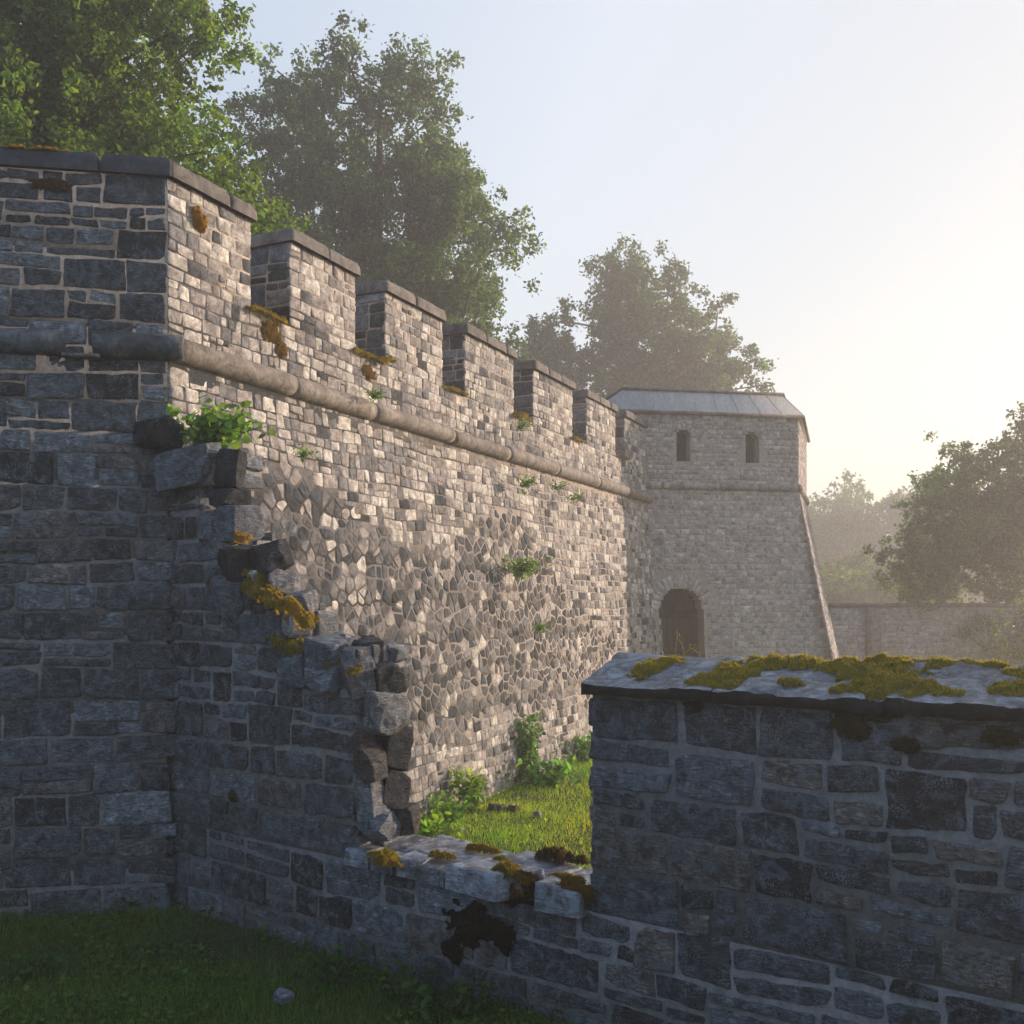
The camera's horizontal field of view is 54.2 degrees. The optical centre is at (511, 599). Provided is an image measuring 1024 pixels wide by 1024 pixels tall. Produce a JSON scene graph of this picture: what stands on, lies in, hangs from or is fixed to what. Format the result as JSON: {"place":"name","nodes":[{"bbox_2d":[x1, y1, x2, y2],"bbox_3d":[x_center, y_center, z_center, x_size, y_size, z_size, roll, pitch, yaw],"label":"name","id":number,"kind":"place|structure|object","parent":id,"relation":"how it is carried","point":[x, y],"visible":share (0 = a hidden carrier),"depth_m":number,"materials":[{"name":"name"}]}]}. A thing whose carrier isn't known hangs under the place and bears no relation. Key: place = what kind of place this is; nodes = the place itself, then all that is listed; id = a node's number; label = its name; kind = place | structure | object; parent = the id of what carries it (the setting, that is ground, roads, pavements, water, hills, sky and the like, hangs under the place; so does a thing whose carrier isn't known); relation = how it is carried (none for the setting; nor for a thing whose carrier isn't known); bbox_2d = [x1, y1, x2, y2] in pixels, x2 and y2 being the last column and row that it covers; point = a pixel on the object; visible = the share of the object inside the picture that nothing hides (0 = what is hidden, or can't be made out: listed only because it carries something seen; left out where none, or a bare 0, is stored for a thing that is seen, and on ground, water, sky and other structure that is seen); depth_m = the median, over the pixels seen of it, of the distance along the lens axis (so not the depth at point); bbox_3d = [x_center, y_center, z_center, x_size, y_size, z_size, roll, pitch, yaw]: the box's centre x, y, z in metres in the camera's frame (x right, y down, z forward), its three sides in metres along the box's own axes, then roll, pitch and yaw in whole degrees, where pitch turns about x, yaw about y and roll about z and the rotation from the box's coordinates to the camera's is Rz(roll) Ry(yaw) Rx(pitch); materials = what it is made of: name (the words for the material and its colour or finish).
{"place":"outdoors","nodes":[
{"label":"outdoors","id":0,"kind":"place"},
{"bbox_2d":[0,761,610,1023],"bbox_3d":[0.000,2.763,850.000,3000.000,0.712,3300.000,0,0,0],"label":"ground","id":1,"kind":"structure","parent":0,"point":[228,930],"depth_m":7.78,"materials":[{"name":"plant"}]},
{"bbox_2d":[0,951,68,981],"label":"weed","id":2,"kind":"object","parent":1,"relation":"on","point":[29,966],"visible":0.91,"depth_m":7.30,"materials":[{"name":"green plant"}]},
{"bbox_2d":[0,146,184,921],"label":"bastion wall","id":3,"kind":"structure","parent":1,"relation":"on","point":[90,347],"depth_m":8.82,"materials":[{"name":"stone"}]},
{"bbox_2d":[0,143,69,150],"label":"moss patch","id":4,"kind":"object","parent":3,"relation":"on","point":[35,147],"visible":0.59,"depth_m":8.77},
{"bbox_2d":[28,178,73,193],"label":"moss patch","id":5,"kind":"object","parent":3,"relation":"on","point":[58,186],"visible":1,"depth_m":8.81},
{"bbox_2d":[132,415,185,449],"bbox_3d":[-3.190,-1.484,8.950,0.566,0.281,0.321,-2,-6,43],"label":"rubble stone","id":6,"kind":"object","parent":3,"relation":"on","point":[161,432],"visible":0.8,"depth_m":8.79,"materials":[{"name":"stone"}]},
{"bbox_2d":[111,895,140,913],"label":"weed","id":7,"kind":"object","parent":1,"relation":"on","point":[133,903],"visible":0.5,"depth_m":8.77,"materials":[{"name":"green plant"}]},
{"bbox_2d":[0,0,312,235],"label":"broadleaf tree","id":8,"kind":"object","parent":1,"relation":"on","point":[69,74],"visible":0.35,"depth_m":13.97,"materials":[{"name":"green plant"}]},
{"bbox_2d":[272,987,293,1004],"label":"pale stone","id":9,"kind":"object","parent":1,"relation":"on","point":[284,992],"visible":0.96,"depth_m":6.79,"materials":[{"name":"stone"}]},
{"bbox_2d":[294,941,371,992],"bbox_3d":[-1.268,2.638,7.177,0.577,0.400,0.555,0,0,0],"label":"weed","id":10,"kind":"object","parent":1,"relation":"on","point":[331,969],"visible":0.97,"depth_m":7.14,"materials":[{"name":"green plant"}]},
{"bbox_2d":[197,9,546,361],"bbox_3d":[-4.112,-7.080,30.080,10.485,19.712,7.965,0,0,0],"label":"broadleaf tree","id":11,"kind":"object","parent":1,"relation":"on","point":[440,199],"visible":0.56,"depth_m":28.67,"materials":[{"name":"green plant"}]},
{"bbox_2d":[119,161,663,815],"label":"curtain wall","id":12,"kind":"structure","parent":1,"relation":"on","point":[405,511],"depth_m":13.00,"materials":[{"name":"stone"}]},
{"bbox_2d":[191,205,208,232],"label":"moss patch","id":13,"kind":"object","parent":12,"relation":"attached to","point":[200,220],"visible":1,"depth_m":9.29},
{"bbox_2d":[245,303,293,327],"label":"moss patch","id":14,"kind":"object","parent":12,"relation":"on","point":[267,312],"visible":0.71,"depth_m":10.25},
{"bbox_2d":[261,319,281,344],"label":"moss patch","id":15,"kind":"object","parent":12,"relation":"attached to","point":[270,331],"visible":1,"depth_m":10.28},
{"bbox_2d":[275,341,287,358],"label":"moss patch","id":16,"kind":"object","parent":12,"relation":"attached to","point":[281,350],"visible":1,"depth_m":10.44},
{"bbox_2d":[292,442,318,462],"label":"fern tuft","id":17,"kind":"object","parent":12,"relation":"attached to","point":[303,454],"visible":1,"depth_m":10.27,"materials":[{"name":"green plant"}]},
{"bbox_2d":[361,363,376,380],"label":"moss patch","id":18,"kind":"object","parent":12,"relation":"attached to","point":[368,372],"visible":1,"depth_m":11.93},
{"bbox_2d":[352,346,396,363],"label":"moss patch","id":19,"kind":"object","parent":12,"relation":"on","point":[386,360],"visible":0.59,"depth_m":12.06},
{"bbox_2d":[364,385,390,402],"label":"fern tuft","id":20,"kind":"object","parent":12,"relation":"on","point":[373,396],"visible":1,"depth_m":11.59,"materials":[{"name":"green plant"}]},
{"bbox_2d":[442,384,468,396],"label":"moss patch","id":21,"kind":"object","parent":12,"relation":"on","point":[455,389],"visible":0.56,"depth_m":13.93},
{"bbox_2d":[512,411,531,422],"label":"moss patch","id":22,"kind":"object","parent":12,"relation":"on","point":[521,414],"visible":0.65,"depth_m":15.89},
{"bbox_2d":[510,416,541,430],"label":"fern tuft","id":23,"kind":"object","parent":12,"relation":"attached to","point":[521,425],"visible":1,"depth_m":15.33,"materials":[{"name":"green plant"}]},
{"bbox_2d":[497,555,555,580],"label":"fern tuft","id":24,"kind":"object","parent":12,"relation":"attached to","point":[517,573],"visible":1,"depth_m":14.92,"materials":[{"name":"green plant"}]},
{"bbox_2d":[517,474,540,494],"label":"fern tuft","id":25,"kind":"object","parent":12,"relation":"attached to","point":[526,484],"visible":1,"depth_m":15.36,"materials":[{"name":"green plant"}]},
{"bbox_2d":[531,621,552,633],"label":"fern tuft","id":26,"kind":"object","parent":12,"relation":"attached to","point":[539,628],"visible":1,"depth_m":15.43,"materials":[{"name":"green plant"}]},
{"bbox_2d":[375,953,435,1008],"bbox_3d":[-0.746,2.616,6.899,0.447,0.323,0.352,0,0,-39],"label":"weed","id":27,"kind":"object","parent":1,"relation":"on","point":[402,968],"visible":0.82,"depth_m":6.90,"materials":[{"name":"green plant"}]},
{"bbox_2d":[384,980,455,1018],"bbox_3d":[-0.574,2.665,6.632,0.422,0.300,0.462,0,0,41],"label":"weed","id":28,"kind":"object","parent":1,"relation":"on","point":[430,997],"visible":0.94,"depth_m":6.60,"materials":[{"name":"green plant"}]},
{"bbox_2d":[414,809,464,838],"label":"weed","id":29,"kind":"object","parent":1,"relation":"on","point":[431,829],"visible":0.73,"depth_m":11.40,"materials":[{"name":"green plant"}]},
{"bbox_2d":[421,786,491,828],"bbox_3d":[-0.740,2.583,12.328,0.788,0.594,0.895,0,0,25],"label":"weed","id":30,"kind":"object","parent":1,"relation":"on","point":[444,808],"visible":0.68,"depth_m":12.26,"materials":[{"name":"green plant"}]},
{"bbox_2d":[448,757,488,813],"bbox_3d":[-0.520,2.420,12.956,0.549,0.799,0.631,0,0,-41],"label":"weed","id":31,"kind":"object","parent":1,"relation":"on","point":[473,782],"visible":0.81,"depth_m":12.91,"materials":[{"name":"green plant"}]},
{"bbox_2d":[442,971,498,1023],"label":"weed","id":32,"kind":"object","parent":1,"relation":"on","point":[461,999],"visible":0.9,"depth_m":6.56,"materials":[{"name":"green plant"}]},
{"bbox_2d":[488,803,507,812],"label":"fallen stone","id":33,"kind":"object","parent":1,"relation":"on","point":[491,807],"visible":0.88,"depth_m":13.02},
{"bbox_2d":[421,758,591,868],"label":"grass","id":34,"kind":"structure","parent":1,"relation":"on","point":[528,808],"depth_m":12.40,"materials":[{"name":"plant"}]},
{"bbox_2d":[513,709,545,779],"bbox_3d":[0.199,2.226,14.968,0.657,1.172,0.734,0,0,0],"label":"weed","id":35,"kind":"object","parent":1,"relation":"on","point":[528,741],"visible":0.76,"depth_m":14.96,"materials":[{"name":"green plant"}]},
{"bbox_2d":[498,750,585,789],"bbox_3d":[0.409,2.576,14.769,1.612,0.645,1.073,0,0,0],"label":"weed","id":36,"kind":"object","parent":1,"relation":"on","point":[557,775],"visible":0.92,"depth_m":14.65,"materials":[{"name":"green plant"}]},
{"bbox_2d":[564,730,590,763],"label":"weed","id":37,"kind":"object","parent":1,"relation":"on","point":[581,753],"visible":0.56,"depth_m":16.90,"materials":[{"name":"green plant"}]},
{"bbox_2d":[167,427,1023,1023],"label":"broken wall","id":38,"kind":"structure","parent":1,"relation":"on","point":[767,849],"depth_m":6.02,"materials":[{"name":"stone"}]},
{"bbox_2d":[152,443,210,491],"bbox_3d":[-2.847,-1.162,8.829,0.539,0.355,0.324,-7,4,11],"label":"rubble stone","id":39,"kind":"object","parent":38,"relation":"on","point":[177,469],"visible":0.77,"depth_m":8.68,"materials":[{"name":"stone"}]},
{"bbox_2d":[197,511,213,540],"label":"rubble stone","id":40,"kind":"object","parent":38,"relation":"on","point":[206,530],"visible":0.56,"depth_m":8.62,"materials":[{"name":"stone"}]},
{"bbox_2d":[166,395,275,448],"bbox_3d":[-2.550,-1.508,8.877,0.990,0.513,0.710,0,0,-33],"label":"leafy sprig","id":41,"kind":"object","parent":38,"relation":"on","point":[222,428],"visible":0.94,"depth_m":8.78,"materials":[{"name":"green plant"}]},
{"bbox_2d":[209,575,244,619],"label":"rubble stone","id":42,"kind":"object","parent":38,"relation":"on","point":[227,598],"visible":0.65,"depth_m":8.36,"materials":[{"name":"stone"}]},
{"bbox_2d":[217,545,251,585],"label":"rubble stone","id":43,"kind":"object","parent":38,"relation":"on","point":[233,562],"visible":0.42,"depth_m":8.32,"materials":[{"name":"stone"}]},
{"bbox_2d":[209,505,264,541],"bbox_3d":[-2.383,-0.664,8.657,0.384,0.320,0.316,4,7,37],"label":"rubble stone","id":44,"kind":"object","parent":38,"relation":"on","point":[233,519],"visible":0.91,"depth_m":8.55,"materials":[{"name":"stone"}]},
{"bbox_2d":[208,487,251,507],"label":"rubble stone","id":45,"kind":"object","parent":44,"relation":"on","point":[228,496],"visible":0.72,"depth_m":8.60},
{"bbox_2d":[213,448,247,488],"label":"rubble stone","id":46,"kind":"object","parent":45,"relation":"on","point":[230,467],"visible":0.86,"depth_m":8.60,"materials":[{"name":"stone"}]},
{"bbox_2d":[226,530,252,544],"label":"moss patch","id":47,"kind":"object","parent":38,"relation":"on","point":[240,536],"visible":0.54,"depth_m":8.48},
{"bbox_2d":[240,571,319,630],"bbox_3d":[-1.884,-0.011,8.087,0.889,0.515,0.268,0,0,43],"label":"moss patch","id":48,"kind":"object","parent":38,"relation":"on","point":[269,596],"visible":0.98,"depth_m":8.06,"materials":[{"name":"plant"}]},
{"bbox_2d":[267,569,296,594],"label":"rubble stone","id":49,"kind":"object","parent":38,"relation":"on","point":[282,580],"visible":0.6,"depth_m":8.30,"materials":[{"name":"stone"}]},
{"bbox_2d":[249,538,294,573],"bbox_3d":[-2.050,-0.348,8.442,0.323,0.247,0.380,-19,-1,-38],"label":"rubble stone","id":50,"kind":"object","parent":49,"relation":"on","point":[271,555],"visible":0.83,"depth_m":8.30,"materials":[{"name":"stone"}]},
{"bbox_2d":[264,630,304,658],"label":"moss patch","id":51,"kind":"object","parent":38,"relation":"on","point":[290,647],"visible":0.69,"depth_m":7.98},
{"bbox_2d":[274,653,304,689],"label":"rubble stone","id":52,"kind":"object","parent":38,"relation":"on","point":[290,671],"visible":0.59,"depth_m":7.89,"materials":[{"name":"stone"}]},
{"bbox_2d":[281,613,311,637],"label":"rubble stone","id":53,"kind":"object","parent":38,"relation":"on","point":[289,626],"visible":0.61,"depth_m":7.99,"materials":[{"name":"stone"}]},
{"bbox_2d":[283,590,318,611],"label":"rubble stone","id":54,"kind":"object","parent":38,"relation":"on","point":[308,600],"visible":0.56,"depth_m":8.19,"materials":[{"name":"stone"}]},
{"bbox_2d":[304,665,341,696],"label":"rubble stone","id":55,"kind":"object","parent":38,"relation":"on","point":[327,681],"visible":0.58,"depth_m":7.65,"materials":[{"name":"stone"}]},
{"bbox_2d":[304,633,347,669],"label":"rubble stone","id":56,"kind":"object","parent":38,"relation":"on","point":[320,651],"visible":0.65,"depth_m":7.70,"materials":[{"name":"stone"}]},
{"bbox_2d":[323,661,362,676],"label":"moss patch","id":57,"kind":"object","parent":38,"relation":"on","point":[356,669],"visible":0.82,"depth_m":7.53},
{"bbox_2d":[338,656,376,699],"bbox_3d":[-1.175,0.600,7.690,0.247,0.316,0.265,-16,1,-23],"label":"rubble stone","id":58,"kind":"object","parent":38,"relation":"on","point":[360,684],"visible":0.88,"depth_m":7.58,"materials":[{"name":"stone"}]},
{"bbox_2d":[352,634,383,661],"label":"rubble stone","id":59,"kind":"object","parent":38,"relation":"on","point":[372,639],"visible":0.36,"depth_m":7.82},
{"bbox_2d":[355,810,400,842],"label":"rubble stone","id":60,"kind":"object","parent":38,"relation":"on","point":[385,826],"visible":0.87,"depth_m":7.48,"materials":[{"name":"stone"}]},
{"bbox_2d":[354,777,390,822],"bbox_3d":[-1.065,1.512,7.610,0.205,0.368,0.196,-17,-16,35],"label":"rubble stone","id":61,"kind":"object","parent":60,"relation":"on","point":[369,799],"visible":0.7,"depth_m":7.54,"materials":[{"name":"stone"}]},
{"bbox_2d":[353,745,387,784],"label":"rubble stone","id":62,"kind":"object","parent":61,"relation":"on","point":[370,765],"visible":1,"depth_m":7.51,"materials":[{"name":"stone"}]},
{"bbox_2d":[351,730,377,751],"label":"rubble stone","id":63,"kind":"object","parent":62,"relation":"on","point":[363,740],"visible":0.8,"depth_m":7.54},
{"bbox_2d":[391,802,420,835],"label":"rubble stone","id":64,"kind":"object","parent":60,"relation":"on","point":[409,816],"visible":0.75,"depth_m":7.61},
{"bbox_2d":[366,847,399,858],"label":"moss patch","id":65,"kind":"object","parent":38,"relation":"on","point":[372,853],"visible":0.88,"depth_m":7.23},
{"bbox_2d":[360,691,407,735],"bbox_3d":[-1.025,0.865,7.717,0.327,0.333,0.428,7,-3,-32],"label":"rubble stone","id":66,"kind":"object","parent":38,"relation":"on","point":[384,714],"visible":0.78,"depth_m":7.54,"materials":[{"name":"stone"}]},
{"bbox_2d":[374,661,406,693],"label":"rubble stone","id":67,"kind":"object","parent":66,"relation":"on","point":[390,676],"visible":0.6,"depth_m":7.68,"materials":[{"name":"stone"}]},
{"bbox_2d":[371,853,403,867],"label":"moss patch","id":68,"kind":"object","parent":38,"relation":"on","point":[383,860],"visible":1,"depth_m":7.03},
{"bbox_2d":[382,770,410,809],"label":"rubble stone","id":69,"kind":"object","parent":38,"relation":"on","point":[397,787],"visible":0.49,"depth_m":7.66,"materials":[{"name":"stone"}]},
{"bbox_2d":[377,724,413,771],"bbox_3d":[-0.949,1.147,7.780,0.241,0.396,0.282,12,-6,-42],"label":"rubble stone","id":70,"kind":"object","parent":69,"relation":"on","point":[396,747],"visible":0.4,"depth_m":7.68,"materials":[{"name":"stone"}]},
{"bbox_2d":[426,848,457,859],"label":"moss patch","id":71,"kind":"object","parent":38,"relation":"on","point":[438,854],"visible":1,"depth_m":7.22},
{"bbox_2d":[464,842,502,854],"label":"moss patch","id":72,"kind":"object","parent":38,"relation":"on","point":[479,848],"visible":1,"depth_m":7.39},
{"bbox_2d":[440,868,539,966],"bbox_3d":[-0.147,2.175,6.785,0.914,0.786,0.060,0,0,36],"label":"moss patch","id":73,"kind":"object","parent":38,"relation":"attached to","point":[473,923],"visible":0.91,"depth_m":6.83,"materials":[{"name":"plant"}]},
{"bbox_2d":[491,859,523,879],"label":"moss patch","id":74,"kind":"object","parent":38,"relation":"on","point":[509,868],"visible":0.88,"depth_m":6.73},
{"bbox_2d":[534,845,589,864],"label":"moss patch","id":75,"kind":"object","parent":38,"relation":"on","point":[554,853],"visible":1,"depth_m":7.12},
{"bbox_2d":[547,870,586,881],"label":"moss patch","id":76,"kind":"object","parent":38,"relation":"on","point":[558,874],"visible":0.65,"depth_m":6.65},
{"bbox_2d":[556,874,595,906],"bbox_3d":[0.384,1.859,6.378,0.313,0.227,0.076,0,0,35],"label":"moss patch","id":77,"kind":"object","parent":38,"relation":"attached to","point":[568,882],"visible":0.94,"depth_m":6.35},
{"bbox_2d":[625,655,687,680],"bbox_3d":[0.899,0.421,6.342,0.403,0.160,0.260,0,0,-21],"label":"moss patch","id":78,"kind":"object","parent":38,"relation":"on","point":[641,671],"visible":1,"depth_m":6.30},
{"bbox_2d":[680,701,703,712],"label":"moss patch","id":79,"kind":"object","parent":38,"relation":"on","point":[691,706],"visible":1,"depth_m":5.89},
{"bbox_2d":[683,653,824,689],"bbox_3d":[1.435,0.417,5.971,0.837,0.214,0.447,0,0,0],"label":"moss patch","id":80,"kind":"object","parent":38,"relation":"on","point":[733,674],"visible":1,"depth_m":5.93,"materials":[{"name":"plant"}]},
{"bbox_2d":[777,676,805,687],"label":"moss patch","id":81,"kind":"object","parent":38,"relation":"on","point":[786,681],"visible":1,"depth_m":5.63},
{"bbox_2d":[826,706,903,741],"bbox_3d":[1.867,0.651,5.306,0.420,0.221,0.059,0,0,35],"label":"moss patch","id":82,"kind":"object","parent":38,"relation":"attached to","point":[849,724],"visible":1,"depth_m":5.33,"materials":[{"name":"plant"}]},
{"bbox_2d":[812,652,963,702],"bbox_3d":[2.026,0.411,5.493,0.828,0.244,0.563,0,0,40],"label":"moss patch","id":83,"kind":"object","parent":38,"relation":"on","point":[881,676],"visible":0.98,"depth_m":5.44,"materials":[{"name":"plant"}]},
{"bbox_2d":[890,734,919,753],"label":"moss patch","id":84,"kind":"object","parent":38,"relation":"attached to","point":[905,744],"visible":1,"depth_m":5.18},
{"bbox_2d":[930,685,965,696],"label":"moss patch","id":85,"kind":"object","parent":38,"relation":"on","point":[938,691],"visible":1,"depth_m":5.12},
{"bbox_2d":[902,655,1011,667],"bbox_3d":[2.402,0.345,5.476,0.636,0.085,0.132,0,0,38],"label":"moss patch","id":86,"kind":"object","parent":38,"relation":"on","point":[990,663],"visible":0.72,"depth_m":5.37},
{"bbox_2d":[979,726,1022,748],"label":"moss patch","id":87,"kind":"object","parent":38,"relation":"attached to","point":[997,737],"visible":1,"depth_m":4.91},
{"bbox_2d":[985,678,1023,696],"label":"moss patch","id":88,"kind":"object","parent":38,"relation":"on","point":[1008,687],"visible":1,"depth_m":5.02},
{"bbox_2d":[1001,666,1023,678],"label":"moss patch","id":89,"kind":"object","parent":38,"relation":"on","point":[1017,672],"visible":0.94,"depth_m":5.18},
{"bbox_2d":[503,232,778,398],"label":"broadleaf tree","id":90,"kind":"object","parent":1,"relation":"on","point":[688,367],"visible":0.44,"depth_m":48.42,"materials":[{"name":"green plant"}]},
{"bbox_2d":[605,387,838,661],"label":"stone tower","id":91,"kind":"structure","parent":1,"relation":"on","point":[736,568],"depth_m":22.45,"materials":[{"name":"stone"}]},
{"bbox_2d":[661,589,697,656],"bbox_3d":[3.679,1.272,22.407,1.022,3.155,0.348,0,0,-10],"label":"door","id":92,"kind":"structure","parent":91,"relation":"in","point":[678,611],"depth_m":22.45,"materials":[{"name":"brown wood"}]},
{"bbox_2d":[676,432,685,460],"bbox_3d":[3.774,-3.460,22.651,0.380,0.760,0.055,0,0,-10],"label":"window","id":93,"kind":"structure","parent":91,"relation":"in","point":[680,437],"depth_m":22.64,"materials":[{"name":"stone"}]},
{"bbox_2d":[746,434,753,462],"bbox_3d":[5.375,-3.440,22.927,0.390,0.760,0.055,0,0,-10],"label":"window","id":94,"kind":"structure","parent":91,"relation":"in","point":[749,441],"depth_m":22.92,"materials":[{"name":"stone"}]},
{"bbox_2d":[821,569,873,602],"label":"bush","id":95,"kind":"object","parent":1,"relation":"on","point":[845,589],"visible":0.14,"depth_m":54.85,"materials":[{"name":"green plant"}]},
{"bbox_2d":[807,487,889,589],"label":"broadleaf tree","id":96,"kind":"object","parent":1,"relation":"on","point":[832,542],"visible":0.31,"depth_m":85.58,"materials":[{"name":"green plant"}]},
{"bbox_2d":[808,468,897,564],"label":"broadleaf tree","id":97,"kind":"object","parent":1,"relation":"on","point":[869,496],"visible":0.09,"depth_m":91.12,"materials":[{"name":"green plant"}]},
{"bbox_2d":[819,549,897,602],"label":"bush","id":98,"kind":"object","parent":1,"relation":"on","point":[858,565],"visible":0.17,"depth_m":59.49,"materials":[{"name":"green plant"}]},
{"bbox_2d":[867,558,980,602],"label":"bush","id":99,"kind":"object","parent":1,"relation":"on","point":[887,599],"visible":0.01,"depth_m":57.67,"materials":[{"name":"green plant"}]},
{"bbox_2d":[828,603,1023,664],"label":"wall","id":100,"kind":"structure","parent":1,"relation":"on","point":[911,628],"depth_m":30.99,"materials":[{"name":"stone"}]},
{"bbox_2d":[859,484,1002,602],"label":"broadleaf tree","id":101,"kind":"object","parent":1,"relation":"on","point":[891,521],"visible":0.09,"depth_m":87.26,"materials":[{"name":"green plant"}]},
{"bbox_2d":[863,401,1023,664],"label":"broadleaf tree","id":102,"kind":"object","parent":1,"relation":"on","point":[990,533],"visible":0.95,"depth_m":31.09,"materials":[{"name":"green plant"}]},
{"bbox_2d":[971,612,1023,664],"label":"bush","id":103,"kind":"object","parent":1,"relation":"on","point":[998,647],"visible":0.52,"depth_m":30.08,"materials":[{"name":"green plant"}]},
{"bbox_2d":[20,0,1023,535],"label":"sky","id":104,"kind":"structure","parent":0,"point":[852,171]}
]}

